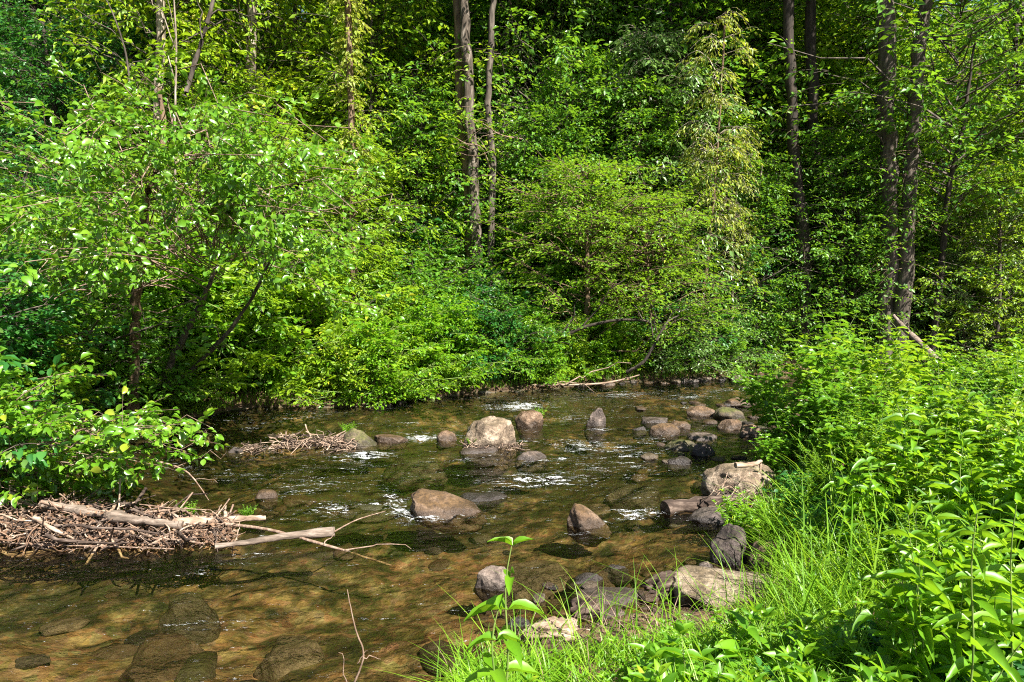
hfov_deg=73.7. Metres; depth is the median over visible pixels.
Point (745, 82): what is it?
tree
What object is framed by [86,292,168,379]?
shrub
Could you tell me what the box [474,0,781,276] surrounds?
tree
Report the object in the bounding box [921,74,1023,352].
tree
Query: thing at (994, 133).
tree
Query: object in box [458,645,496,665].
stone
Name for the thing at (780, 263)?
shrub
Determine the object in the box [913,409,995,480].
leafy weed
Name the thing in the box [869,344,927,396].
leafy weed
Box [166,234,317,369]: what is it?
shrub
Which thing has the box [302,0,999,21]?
sky
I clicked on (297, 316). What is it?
shrub
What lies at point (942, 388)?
leafy weed
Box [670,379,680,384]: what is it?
stone
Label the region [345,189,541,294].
shrub
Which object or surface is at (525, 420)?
boulder
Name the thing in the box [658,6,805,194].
tree
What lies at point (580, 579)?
boulder
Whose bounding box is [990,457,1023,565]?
leafy weed
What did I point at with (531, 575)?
boulder
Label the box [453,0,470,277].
tree
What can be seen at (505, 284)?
shrub
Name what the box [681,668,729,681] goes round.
leafy weed
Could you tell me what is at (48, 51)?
tree
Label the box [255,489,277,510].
boulder
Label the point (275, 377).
bank grass
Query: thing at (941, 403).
leafy weed
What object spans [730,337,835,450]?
leafy shrub
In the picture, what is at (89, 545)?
branch
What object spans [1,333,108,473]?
shrub
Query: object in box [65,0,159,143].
bare branch
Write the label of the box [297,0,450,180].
tree
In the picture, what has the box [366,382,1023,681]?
grass
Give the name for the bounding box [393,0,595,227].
tree
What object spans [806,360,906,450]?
leafy shrub
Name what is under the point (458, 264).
shrub
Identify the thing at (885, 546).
leafy weed
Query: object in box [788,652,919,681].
leafy weed
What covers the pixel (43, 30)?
tree
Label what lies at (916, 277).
shrub
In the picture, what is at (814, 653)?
leafy weed
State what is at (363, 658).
bare twig
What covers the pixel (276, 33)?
tree
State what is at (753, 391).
leafy shrub
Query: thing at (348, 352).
shrub
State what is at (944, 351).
leafy weed
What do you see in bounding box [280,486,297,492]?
stone
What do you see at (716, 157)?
tree
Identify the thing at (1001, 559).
leafy weed
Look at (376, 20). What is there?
tree
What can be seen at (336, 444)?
twig raft
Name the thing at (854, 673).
leafy weed
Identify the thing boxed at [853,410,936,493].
leafy weed
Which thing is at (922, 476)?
leafy weed
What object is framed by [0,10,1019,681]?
ground
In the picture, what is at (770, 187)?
tree
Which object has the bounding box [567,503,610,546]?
boulder
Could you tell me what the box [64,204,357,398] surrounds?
shrub
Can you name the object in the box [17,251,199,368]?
shrub
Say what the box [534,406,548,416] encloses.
weed sprig
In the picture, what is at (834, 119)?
tree
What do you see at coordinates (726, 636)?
leafy weed
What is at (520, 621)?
boulder
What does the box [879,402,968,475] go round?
leafy weed
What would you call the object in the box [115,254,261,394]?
shrub
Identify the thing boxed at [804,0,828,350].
tree
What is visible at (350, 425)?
weed sprig
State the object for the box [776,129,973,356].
tree
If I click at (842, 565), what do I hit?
leafy weed
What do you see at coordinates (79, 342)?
shrub
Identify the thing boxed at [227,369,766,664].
gravel
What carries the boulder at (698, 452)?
on the ground at (286, 592)
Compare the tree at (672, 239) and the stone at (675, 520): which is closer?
the stone at (675, 520)
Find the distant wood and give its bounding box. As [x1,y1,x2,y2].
[95,0,1023,208]
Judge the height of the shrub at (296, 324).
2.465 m
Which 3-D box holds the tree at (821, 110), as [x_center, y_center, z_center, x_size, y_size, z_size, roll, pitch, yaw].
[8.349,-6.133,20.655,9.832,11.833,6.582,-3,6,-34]
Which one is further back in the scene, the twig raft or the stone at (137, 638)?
the twig raft
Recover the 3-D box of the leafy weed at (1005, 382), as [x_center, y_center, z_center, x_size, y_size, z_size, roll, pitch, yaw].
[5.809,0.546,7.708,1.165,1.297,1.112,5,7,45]
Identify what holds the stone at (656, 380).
in the water
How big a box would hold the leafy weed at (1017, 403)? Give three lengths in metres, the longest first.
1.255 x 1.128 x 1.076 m
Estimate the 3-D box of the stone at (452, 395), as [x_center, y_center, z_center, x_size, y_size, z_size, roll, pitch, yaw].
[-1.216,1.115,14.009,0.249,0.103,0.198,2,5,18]
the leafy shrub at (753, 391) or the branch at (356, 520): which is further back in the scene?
the leafy shrub at (753, 391)
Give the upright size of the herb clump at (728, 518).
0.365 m
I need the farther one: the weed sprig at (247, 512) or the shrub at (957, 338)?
the shrub at (957, 338)
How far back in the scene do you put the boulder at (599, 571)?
5.54 m
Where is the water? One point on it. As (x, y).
(534, 393)
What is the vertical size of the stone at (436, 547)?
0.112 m
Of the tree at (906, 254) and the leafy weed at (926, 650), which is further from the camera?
the tree at (906, 254)
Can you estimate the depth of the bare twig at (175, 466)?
6.64 m
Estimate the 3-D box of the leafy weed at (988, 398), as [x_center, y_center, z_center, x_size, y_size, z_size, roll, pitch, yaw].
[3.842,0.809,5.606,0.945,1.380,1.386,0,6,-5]
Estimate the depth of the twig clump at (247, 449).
9.26 m
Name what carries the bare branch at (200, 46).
on the ground at (286, 592)
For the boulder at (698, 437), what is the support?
on the ground at (286, 592)
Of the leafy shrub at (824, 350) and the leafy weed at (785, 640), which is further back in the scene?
the leafy shrub at (824, 350)
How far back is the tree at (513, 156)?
17.18 m
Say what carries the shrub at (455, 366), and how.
on the ground at (286, 592)
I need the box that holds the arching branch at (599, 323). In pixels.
[544,278,661,345]
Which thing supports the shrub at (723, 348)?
on the ground at (286, 592)
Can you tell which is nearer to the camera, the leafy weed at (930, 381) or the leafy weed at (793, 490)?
the leafy weed at (793, 490)
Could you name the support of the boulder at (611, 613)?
on the ground at (286, 592)
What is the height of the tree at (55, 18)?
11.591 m
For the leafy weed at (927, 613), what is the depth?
2.97 m
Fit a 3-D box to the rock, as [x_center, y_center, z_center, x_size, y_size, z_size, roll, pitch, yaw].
[0.286,1.878,4.351,0.494,0.230,0.188,-14,1,15]
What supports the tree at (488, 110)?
on the ground at (286, 592)
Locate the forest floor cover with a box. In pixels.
[88,330,1023,413]
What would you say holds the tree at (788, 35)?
on the ground at (286, 592)
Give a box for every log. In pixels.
[37,500,183,529]
[172,505,265,527]
[215,527,334,548]
[660,493,741,518]
[892,314,944,362]
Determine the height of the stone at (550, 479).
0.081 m
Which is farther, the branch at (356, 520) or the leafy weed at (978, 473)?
the branch at (356, 520)
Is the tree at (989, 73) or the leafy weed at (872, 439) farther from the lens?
the tree at (989, 73)
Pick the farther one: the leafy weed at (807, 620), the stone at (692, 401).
the stone at (692, 401)
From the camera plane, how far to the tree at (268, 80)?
18.30 m
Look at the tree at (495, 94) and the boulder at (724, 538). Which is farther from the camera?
the tree at (495, 94)
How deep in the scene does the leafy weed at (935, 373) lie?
10.00 m
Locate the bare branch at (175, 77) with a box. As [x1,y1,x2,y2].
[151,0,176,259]
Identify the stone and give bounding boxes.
[15,654,50,668]
[30,552,63,562]
[38,617,90,636]
[90,643,137,659]
[94,487,118,495]
[104,591,120,597]
[124,629,157,645]
[126,550,163,561]
[174,651,217,681]
[182,566,207,576]
[239,679,267,681]
[257,504,287,519]
[275,463,290,469]
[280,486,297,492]
[282,494,316,506]
[333,543,356,560]
[363,404,376,408]
[372,401,391,410]
[376,532,388,539]
[396,400,406,405]
[416,527,435,539]
[419,640,462,676]
[425,541,448,554]
[428,559,450,570]
[449,393,457,397]
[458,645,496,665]
[465,603,475,611]
[470,533,498,543]
[478,390,491,395]
[489,604,510,613]
[513,388,522,392]
[516,617,547,640]
[532,593,544,602]
[541,582,554,589]
[546,477,555,483]
[548,585,557,590]
[576,382,587,389]
[581,580,597,588]
[589,503,610,515]
[597,381,614,388]
[626,521,638,529]
[630,473,650,482]
[635,406,645,411]
[637,589,658,603]
[640,453,658,461]
[648,378,658,384]
[656,442,664,446]
[656,510,685,528]
[657,379,669,385]
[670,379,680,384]
[674,377,686,384]
[675,492,694,497]
[678,512,691,519]
[685,379,698,384]
[688,400,700,405]
[692,482,700,491]
[694,378,708,384]
[694,403,706,406]
[702,419,716,425]
[710,455,727,463]
[715,403,726,407]
[729,376,746,383]
[730,454,746,460]
[742,421,753,425]
[747,415,760,419]
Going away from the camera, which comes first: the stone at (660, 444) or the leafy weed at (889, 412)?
the leafy weed at (889, 412)
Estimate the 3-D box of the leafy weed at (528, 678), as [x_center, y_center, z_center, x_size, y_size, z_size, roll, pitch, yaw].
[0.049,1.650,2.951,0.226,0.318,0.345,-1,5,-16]
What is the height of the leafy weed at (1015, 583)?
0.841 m
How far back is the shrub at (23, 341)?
8.00 m
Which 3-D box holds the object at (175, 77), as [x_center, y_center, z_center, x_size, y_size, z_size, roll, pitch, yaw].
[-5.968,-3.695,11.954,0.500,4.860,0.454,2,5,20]
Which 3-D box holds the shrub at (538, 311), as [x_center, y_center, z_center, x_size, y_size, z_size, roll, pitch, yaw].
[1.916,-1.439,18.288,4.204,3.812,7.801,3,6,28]
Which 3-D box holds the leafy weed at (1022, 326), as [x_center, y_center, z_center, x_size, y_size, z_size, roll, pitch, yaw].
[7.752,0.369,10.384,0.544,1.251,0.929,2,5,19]
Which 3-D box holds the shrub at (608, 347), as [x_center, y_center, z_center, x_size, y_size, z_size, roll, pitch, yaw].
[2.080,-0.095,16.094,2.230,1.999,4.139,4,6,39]
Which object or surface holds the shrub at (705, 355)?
on the ground at (286, 592)
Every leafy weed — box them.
[519,673,537,681]
[579,649,649,681]
[606,634,691,681]
[621,645,666,681]
[625,641,677,681]
[627,658,744,681]
[640,638,729,681]
[652,619,728,681]
[657,607,758,663]
[669,657,760,681]
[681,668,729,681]
[685,619,776,681]
[686,595,778,676]
[701,661,817,681]
[710,612,838,681]
[721,617,830,676]
[722,621,798,660]
[725,660,770,681]
[730,669,777,681]
[760,627,785,651]
[766,632,819,681]
[770,469,813,506]
[772,661,872,681]
[775,637,857,681]
[775,640,881,681]
[777,619,856,676]
[781,644,864,681]
[782,475,824,508]
[787,612,837,680]
[788,614,859,674]
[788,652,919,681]
[790,513,855,562]
[793,434,831,478]
[794,663,837,681]
[799,444,840,501]
[799,524,849,566]
[808,571,868,613]
[818,415,876,473]
[819,648,920,681]
[821,435,919,537]
[825,549,886,590]
[827,607,923,681]
[834,555,886,589]
[835,401,890,473]
[835,462,883,502]
[835,504,915,563]
[839,522,890,560]
[845,664,870,681]
[846,381,919,440]
[850,499,1016,680]
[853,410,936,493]
[853,539,894,587]
[855,489,923,533]
[856,488,941,586]
[857,398,933,470]
[857,623,893,658]
[863,498,1023,681]
[863,601,894,632]
[865,393,998,511]
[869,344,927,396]
[869,428,960,508]
[871,525,895,557]
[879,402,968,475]
[880,443,915,474]
[882,331,966,414]
[882,482,929,523]
[883,371,943,420]
[883,521,933,560]
[886,403,954,460]
[888,413,932,476]
[890,360,942,402]
[893,339,962,391]
[900,355,1023,492]
[901,512,983,541]
[903,377,1023,473]
[907,367,1023,475]
[910,486,1020,645]
[912,419,1023,543]
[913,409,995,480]
[919,436,1023,585]
[920,372,1023,492]
[921,496,979,535]
[924,328,985,386]
[929,369,986,421]
[939,341,993,409]
[941,411,1011,527]
[943,519,1023,681]
[944,504,1023,669]
[954,460,1009,530]
[959,338,1023,410]
[960,391,1014,430]
[967,388,1023,430]
[971,385,1023,418]
[972,340,1023,404]
[982,417,1023,556]
[983,345,1023,439]
[984,342,1023,416]
[985,326,1023,401]
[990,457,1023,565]
[990,552,1021,613]
[991,454,1019,499]
[992,437,1023,561]
[993,393,1022,487]
[993,418,1023,559]
[994,552,1023,676]
[999,441,1023,478]
[1001,324,1023,379]
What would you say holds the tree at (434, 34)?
on the ground at (286, 592)
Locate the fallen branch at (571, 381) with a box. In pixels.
[530,362,639,393]
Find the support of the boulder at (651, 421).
in the water
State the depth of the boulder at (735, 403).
12.76 m
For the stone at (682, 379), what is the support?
on the ground at (286, 592)
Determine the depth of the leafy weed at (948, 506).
4.28 m
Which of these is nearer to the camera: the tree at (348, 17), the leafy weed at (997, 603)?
the leafy weed at (997, 603)
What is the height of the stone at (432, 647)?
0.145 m
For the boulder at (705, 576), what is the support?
on the ground at (286, 592)
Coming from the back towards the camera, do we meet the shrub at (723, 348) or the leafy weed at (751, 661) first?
the shrub at (723, 348)
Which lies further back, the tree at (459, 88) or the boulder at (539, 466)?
the tree at (459, 88)
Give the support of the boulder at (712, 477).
on the ground at (286, 592)
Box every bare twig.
[156,450,225,499]
[341,589,377,681]
[717,472,736,494]
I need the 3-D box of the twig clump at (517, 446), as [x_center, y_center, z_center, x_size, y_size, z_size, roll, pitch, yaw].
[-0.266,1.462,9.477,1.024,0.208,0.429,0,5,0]
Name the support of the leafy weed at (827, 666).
on the ground at (286, 592)
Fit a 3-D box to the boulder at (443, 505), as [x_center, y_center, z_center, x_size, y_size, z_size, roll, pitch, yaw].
[-0.645,1.729,6.913,0.747,0.448,0.489,-2,5,-17]
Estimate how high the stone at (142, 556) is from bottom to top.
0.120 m
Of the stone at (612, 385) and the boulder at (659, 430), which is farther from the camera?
the stone at (612, 385)
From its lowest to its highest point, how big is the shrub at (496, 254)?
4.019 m
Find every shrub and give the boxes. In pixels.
[0,155,193,253]
[0,179,142,359]
[0,192,190,388]
[0,202,128,307]
[0,203,216,409]
[0,234,133,483]
[0,339,230,517]
[1,228,226,360]
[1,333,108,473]
[8,236,220,409]
[12,262,200,403]
[13,265,179,411]
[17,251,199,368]
[32,209,264,399]
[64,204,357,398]
[86,215,404,394]
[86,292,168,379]
[97,327,230,413]
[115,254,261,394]
[140,223,362,398]
[140,237,338,389]
[165,251,294,377]
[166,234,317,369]
[232,294,346,372]
[248,252,403,364]
[261,251,422,346]
[264,261,345,365]
[278,302,502,409]
[281,196,414,285]
[286,316,420,406]
[316,258,443,371]
[333,323,480,406]
[343,248,501,364]
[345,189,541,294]
[345,225,521,334]
[379,286,556,383]
[382,287,547,389]
[388,211,562,317]
[401,256,514,345]
[413,206,549,286]
[441,285,568,384]
[447,268,593,352]
[451,278,588,383]
[454,216,618,322]
[472,235,634,362]
[495,308,584,386]
[496,231,655,341]
[508,308,605,381]
[542,295,640,382]
[551,270,634,358]
[589,317,671,374]
[592,251,737,362]
[611,289,729,371]
[635,261,786,361]
[643,294,741,379]
[655,285,759,376]
[668,297,791,371]
[677,229,834,359]
[694,280,779,339]
[703,229,843,333]
[717,283,828,370]
[727,343,896,464]
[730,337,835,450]
[743,201,926,338]
[743,403,826,475]
[769,234,874,350]
[770,294,908,424]
[772,372,879,474]
[773,319,929,433]
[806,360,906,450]
[811,265,987,353]
[821,309,966,418]
[831,263,1002,357]
[846,233,962,332]
[911,233,1015,327]
[919,273,1021,348]
[954,263,1023,352]
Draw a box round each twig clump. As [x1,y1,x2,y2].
[235,440,281,459]
[456,440,529,453]
[708,483,774,510]
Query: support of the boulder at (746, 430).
on the ground at (286, 592)
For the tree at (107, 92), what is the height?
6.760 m
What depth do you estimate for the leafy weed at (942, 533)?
3.26 m
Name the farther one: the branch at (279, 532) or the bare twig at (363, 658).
the branch at (279, 532)
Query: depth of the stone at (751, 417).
11.64 m
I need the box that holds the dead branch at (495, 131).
[464,116,522,139]
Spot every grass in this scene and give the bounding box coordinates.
[141,362,757,422]
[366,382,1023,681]
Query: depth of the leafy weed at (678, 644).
3.55 m
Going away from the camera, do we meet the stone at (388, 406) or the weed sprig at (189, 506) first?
the weed sprig at (189, 506)
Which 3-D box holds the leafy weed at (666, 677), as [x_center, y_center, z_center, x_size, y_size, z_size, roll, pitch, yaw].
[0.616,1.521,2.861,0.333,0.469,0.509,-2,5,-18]
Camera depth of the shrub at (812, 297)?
18.25 m
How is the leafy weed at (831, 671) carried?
on the ground at (286, 592)
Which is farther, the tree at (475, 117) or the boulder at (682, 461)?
the tree at (475, 117)
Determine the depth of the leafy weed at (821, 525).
5.18 m
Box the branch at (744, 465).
[734,460,762,471]
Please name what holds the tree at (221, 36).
on the ground at (286, 592)
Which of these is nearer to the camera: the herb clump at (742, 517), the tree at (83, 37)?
the herb clump at (742, 517)
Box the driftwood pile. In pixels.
[0,490,244,557]
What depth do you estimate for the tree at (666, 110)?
20.21 m
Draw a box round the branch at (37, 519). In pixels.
[32,515,74,538]
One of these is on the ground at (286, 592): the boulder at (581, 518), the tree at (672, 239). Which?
the tree at (672, 239)
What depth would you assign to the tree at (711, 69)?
21.37 m
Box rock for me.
[520,616,590,644]
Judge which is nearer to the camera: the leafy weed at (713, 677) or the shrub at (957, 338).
the leafy weed at (713, 677)
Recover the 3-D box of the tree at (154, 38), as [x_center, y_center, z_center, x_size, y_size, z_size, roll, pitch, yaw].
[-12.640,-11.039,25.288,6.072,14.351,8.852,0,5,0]
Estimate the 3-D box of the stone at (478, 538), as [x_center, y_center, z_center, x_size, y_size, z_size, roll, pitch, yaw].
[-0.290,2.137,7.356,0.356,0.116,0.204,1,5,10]
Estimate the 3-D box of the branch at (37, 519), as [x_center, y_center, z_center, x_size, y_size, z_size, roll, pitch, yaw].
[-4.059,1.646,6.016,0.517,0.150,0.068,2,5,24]
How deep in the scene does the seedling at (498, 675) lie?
2.30 m
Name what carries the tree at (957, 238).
on the ground at (286, 592)
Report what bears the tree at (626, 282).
on the ground at (286, 592)
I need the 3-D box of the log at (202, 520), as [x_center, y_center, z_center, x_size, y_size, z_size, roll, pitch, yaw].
[-2.773,1.654,6.487,0.807,0.107,0.372,-2,5,-21]
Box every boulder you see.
[118,633,204,681]
[158,592,220,643]
[226,447,242,463]
[253,635,324,681]
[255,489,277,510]
[339,504,399,523]
[343,428,377,462]
[374,434,408,451]
[378,454,447,492]
[409,488,486,534]
[436,430,456,450]
[459,447,501,464]
[459,491,506,511]
[462,416,516,477]
[473,565,506,601]
[503,560,571,604]
[505,616,530,632]
[514,410,543,442]
[514,451,547,473]
[565,572,603,592]
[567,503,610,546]
[569,586,640,608]
[584,408,605,444]
[589,565,625,586]
[598,610,625,623]
[603,484,659,510]
[603,564,630,585]
[632,426,646,439]
[641,417,667,430]
[648,423,679,443]
[663,439,696,456]
[665,456,691,475]
[670,421,690,437]
[672,565,781,611]
[686,406,714,423]
[686,432,717,447]
[686,507,725,535]
[687,443,715,464]
[698,561,712,567]
[700,461,774,503]
[709,523,746,568]
[713,407,744,424]
[716,419,741,437]
[725,398,753,411]
[737,424,759,444]
[748,539,777,570]
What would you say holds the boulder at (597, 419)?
in the water
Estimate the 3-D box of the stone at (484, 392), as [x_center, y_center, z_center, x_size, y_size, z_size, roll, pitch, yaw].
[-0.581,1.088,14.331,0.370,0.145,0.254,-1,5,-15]
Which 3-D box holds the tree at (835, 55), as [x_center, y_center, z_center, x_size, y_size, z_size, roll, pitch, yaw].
[9.473,-5.069,21.141,5.892,9.834,7.782,0,5,0]
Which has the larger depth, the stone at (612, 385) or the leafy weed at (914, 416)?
the stone at (612, 385)
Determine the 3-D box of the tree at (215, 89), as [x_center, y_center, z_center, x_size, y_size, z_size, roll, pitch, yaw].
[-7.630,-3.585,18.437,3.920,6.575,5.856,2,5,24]
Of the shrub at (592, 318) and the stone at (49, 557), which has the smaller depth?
the stone at (49, 557)
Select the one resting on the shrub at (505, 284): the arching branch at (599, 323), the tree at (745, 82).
the arching branch at (599, 323)
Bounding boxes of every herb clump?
[712,497,770,537]
[719,486,795,540]
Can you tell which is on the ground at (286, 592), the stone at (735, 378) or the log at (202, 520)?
the stone at (735, 378)
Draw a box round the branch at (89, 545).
[0,542,173,549]
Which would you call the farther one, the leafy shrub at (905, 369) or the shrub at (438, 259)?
the shrub at (438, 259)
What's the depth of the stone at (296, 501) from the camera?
8.37 m
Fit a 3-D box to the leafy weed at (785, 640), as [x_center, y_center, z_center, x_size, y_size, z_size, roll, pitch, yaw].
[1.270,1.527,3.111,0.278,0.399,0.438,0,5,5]
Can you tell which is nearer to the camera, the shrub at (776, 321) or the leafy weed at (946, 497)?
the leafy weed at (946, 497)
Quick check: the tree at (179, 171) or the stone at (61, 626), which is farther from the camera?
the tree at (179, 171)
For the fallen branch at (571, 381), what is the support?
on the ground at (286, 592)
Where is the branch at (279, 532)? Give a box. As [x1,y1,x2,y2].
[225,522,410,565]
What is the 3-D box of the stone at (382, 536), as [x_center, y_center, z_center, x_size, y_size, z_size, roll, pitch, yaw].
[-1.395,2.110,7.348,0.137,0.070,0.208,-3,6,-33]
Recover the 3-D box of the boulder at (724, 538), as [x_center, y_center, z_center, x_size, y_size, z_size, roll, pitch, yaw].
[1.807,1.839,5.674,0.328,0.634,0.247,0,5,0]
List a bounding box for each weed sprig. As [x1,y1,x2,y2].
[176,500,199,514]
[238,504,256,515]
[338,421,358,431]
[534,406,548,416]
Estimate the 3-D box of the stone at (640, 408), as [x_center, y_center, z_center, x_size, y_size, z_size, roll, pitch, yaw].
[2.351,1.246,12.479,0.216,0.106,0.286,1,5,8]
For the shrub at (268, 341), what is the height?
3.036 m
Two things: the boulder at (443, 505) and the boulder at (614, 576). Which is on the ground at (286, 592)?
the boulder at (614, 576)
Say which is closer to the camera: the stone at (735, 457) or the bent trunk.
the stone at (735, 457)
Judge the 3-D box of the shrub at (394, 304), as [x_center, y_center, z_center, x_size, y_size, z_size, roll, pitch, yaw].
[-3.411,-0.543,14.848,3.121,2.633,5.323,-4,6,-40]
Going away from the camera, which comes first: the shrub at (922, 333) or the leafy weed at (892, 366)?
the leafy weed at (892, 366)
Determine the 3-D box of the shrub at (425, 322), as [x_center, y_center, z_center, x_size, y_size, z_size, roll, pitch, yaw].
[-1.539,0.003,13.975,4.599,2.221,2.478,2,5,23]
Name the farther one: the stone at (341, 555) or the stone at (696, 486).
the stone at (696, 486)
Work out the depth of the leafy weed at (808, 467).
6.78 m
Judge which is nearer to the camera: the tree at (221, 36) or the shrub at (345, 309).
the shrub at (345, 309)
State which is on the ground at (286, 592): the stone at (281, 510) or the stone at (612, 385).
the stone at (281, 510)
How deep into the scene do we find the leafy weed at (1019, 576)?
3.22 m
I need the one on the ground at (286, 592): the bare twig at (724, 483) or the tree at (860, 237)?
the tree at (860, 237)
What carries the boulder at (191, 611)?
on the ground at (286, 592)
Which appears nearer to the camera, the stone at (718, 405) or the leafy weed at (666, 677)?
the leafy weed at (666, 677)
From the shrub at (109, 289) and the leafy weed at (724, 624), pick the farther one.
the shrub at (109, 289)
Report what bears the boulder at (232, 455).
in the water
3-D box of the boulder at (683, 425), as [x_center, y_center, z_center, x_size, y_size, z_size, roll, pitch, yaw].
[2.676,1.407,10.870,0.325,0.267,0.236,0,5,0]
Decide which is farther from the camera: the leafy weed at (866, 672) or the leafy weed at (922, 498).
the leafy weed at (922, 498)
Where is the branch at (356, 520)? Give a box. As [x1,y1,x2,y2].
[334,511,384,531]
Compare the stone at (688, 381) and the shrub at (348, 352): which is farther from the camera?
the stone at (688, 381)
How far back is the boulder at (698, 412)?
11.87 m
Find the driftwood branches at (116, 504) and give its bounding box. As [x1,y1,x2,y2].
[0,478,246,572]
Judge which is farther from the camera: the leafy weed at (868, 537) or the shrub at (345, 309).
the shrub at (345, 309)
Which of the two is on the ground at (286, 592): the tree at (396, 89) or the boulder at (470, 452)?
the tree at (396, 89)
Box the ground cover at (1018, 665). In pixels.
[753,390,1023,681]
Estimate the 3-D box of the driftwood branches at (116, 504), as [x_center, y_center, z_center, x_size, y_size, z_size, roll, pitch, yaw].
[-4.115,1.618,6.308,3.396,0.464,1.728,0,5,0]
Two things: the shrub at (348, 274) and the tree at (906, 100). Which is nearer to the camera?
the shrub at (348, 274)
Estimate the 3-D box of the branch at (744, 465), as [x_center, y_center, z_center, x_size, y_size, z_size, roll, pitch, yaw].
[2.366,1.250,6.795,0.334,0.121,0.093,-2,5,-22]
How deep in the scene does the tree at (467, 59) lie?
16.86 m
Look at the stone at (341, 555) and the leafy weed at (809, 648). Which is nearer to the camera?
the leafy weed at (809, 648)
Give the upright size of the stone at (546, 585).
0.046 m
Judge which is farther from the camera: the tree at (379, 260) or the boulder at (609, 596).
the tree at (379, 260)
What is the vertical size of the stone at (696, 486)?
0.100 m
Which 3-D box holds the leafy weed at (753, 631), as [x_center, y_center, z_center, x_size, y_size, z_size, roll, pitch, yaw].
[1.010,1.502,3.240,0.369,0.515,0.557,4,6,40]
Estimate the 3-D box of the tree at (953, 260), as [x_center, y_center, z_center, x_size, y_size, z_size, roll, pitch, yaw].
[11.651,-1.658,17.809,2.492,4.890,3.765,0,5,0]
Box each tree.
[0,0,111,182]
[0,0,120,216]
[0,0,140,207]
[0,0,191,221]
[0,0,299,241]
[0,30,63,196]
[0,35,429,422]
[0,135,81,239]
[2,0,179,185]
[24,0,217,226]
[24,0,300,213]
[35,57,217,238]
[76,156,234,250]
[96,0,227,212]
[98,0,311,229]
[120,2,268,173]
[150,0,338,136]
[155,76,308,240]
[163,61,368,251]
[179,116,388,354]
[206,0,363,213]
[212,0,332,138]
[216,40,359,235]
[263,1,362,149]
[276,0,510,283]
[279,1,427,220]
[280,124,438,307]
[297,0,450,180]
[303,31,434,276]
[316,0,500,278]
[324,0,376,302]
[344,66,517,290]
[347,0,636,239]
[374,0,518,232]
[383,53,547,271]
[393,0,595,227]
[406,0,570,230]
[423,0,659,246]
[429,0,502,294]
[433,0,663,317]
[445,148,771,367]
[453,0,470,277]
[453,0,674,219]
[459,101,605,326]
[461,0,521,280]
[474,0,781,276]
[477,33,670,315]
[487,72,635,296]
[494,71,723,323]
[521,0,669,103]
[539,20,754,337]
[559,180,778,365]
[574,222,658,355]
[581,0,846,303]
[583,18,741,247]
[613,0,896,260]
[629,0,767,218]
[636,0,790,264]
[649,96,818,348]
[652,187,794,351]
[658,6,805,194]
[661,0,876,333]
[664,0,905,113]
[671,7,762,361]
[682,152,871,350]
[710,124,767,360]
[724,124,920,357]
[736,8,941,281]
[739,1,944,216]
[744,0,1015,324]
[760,0,1023,384]
[761,54,1020,340]
[763,0,834,355]
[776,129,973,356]
[777,2,1017,312]
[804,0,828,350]
[818,13,958,202]
[842,0,948,377]
[846,0,968,372]
[873,0,1023,300]
[901,93,1023,342]
[910,197,1023,348]
[911,183,1023,361]
[913,155,1023,369]
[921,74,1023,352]
[938,0,1023,234]
[941,47,1022,252]
[942,42,1023,263]
[964,48,1023,172]
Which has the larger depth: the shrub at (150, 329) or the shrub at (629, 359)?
the shrub at (629, 359)
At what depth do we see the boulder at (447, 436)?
9.96 m
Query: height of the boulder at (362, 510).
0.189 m
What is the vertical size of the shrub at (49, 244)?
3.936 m
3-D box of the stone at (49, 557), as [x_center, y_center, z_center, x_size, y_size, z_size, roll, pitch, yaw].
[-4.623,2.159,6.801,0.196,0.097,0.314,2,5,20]
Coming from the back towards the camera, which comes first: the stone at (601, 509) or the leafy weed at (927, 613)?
the stone at (601, 509)
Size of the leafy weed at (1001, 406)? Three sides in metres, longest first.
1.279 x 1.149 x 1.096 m
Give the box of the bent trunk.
[626,289,700,372]
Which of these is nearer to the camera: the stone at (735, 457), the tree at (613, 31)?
the stone at (735, 457)
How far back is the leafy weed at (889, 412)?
6.33 m
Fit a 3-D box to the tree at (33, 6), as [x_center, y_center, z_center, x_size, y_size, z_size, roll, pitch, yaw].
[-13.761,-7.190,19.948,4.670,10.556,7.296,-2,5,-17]
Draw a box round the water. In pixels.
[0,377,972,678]
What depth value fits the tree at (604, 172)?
15.11 m
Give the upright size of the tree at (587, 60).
8.552 m
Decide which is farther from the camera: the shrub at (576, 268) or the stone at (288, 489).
the shrub at (576, 268)
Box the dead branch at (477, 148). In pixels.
[451,123,499,191]
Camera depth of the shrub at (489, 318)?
14.35 m
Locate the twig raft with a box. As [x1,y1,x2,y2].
[263,424,367,454]
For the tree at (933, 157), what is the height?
10.637 m
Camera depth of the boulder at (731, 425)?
10.76 m
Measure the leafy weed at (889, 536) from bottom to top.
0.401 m
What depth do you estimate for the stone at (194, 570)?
6.64 m
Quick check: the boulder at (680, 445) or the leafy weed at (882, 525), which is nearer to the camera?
the leafy weed at (882, 525)
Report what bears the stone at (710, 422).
in the water
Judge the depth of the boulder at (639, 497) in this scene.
7.75 m
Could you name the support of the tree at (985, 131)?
on the ground at (286, 592)
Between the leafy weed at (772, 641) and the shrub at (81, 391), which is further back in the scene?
the shrub at (81, 391)
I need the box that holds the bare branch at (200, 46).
[182,0,282,96]
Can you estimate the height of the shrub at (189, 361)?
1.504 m
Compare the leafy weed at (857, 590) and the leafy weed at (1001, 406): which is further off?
the leafy weed at (1001, 406)
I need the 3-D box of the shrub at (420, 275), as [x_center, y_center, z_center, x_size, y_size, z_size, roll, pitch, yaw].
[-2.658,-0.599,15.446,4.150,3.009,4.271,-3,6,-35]
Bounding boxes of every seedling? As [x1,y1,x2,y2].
[464,536,546,681]
[466,593,525,681]
[932,500,1018,681]
[972,492,1023,681]
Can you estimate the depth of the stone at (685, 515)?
7.14 m
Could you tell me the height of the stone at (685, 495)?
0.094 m

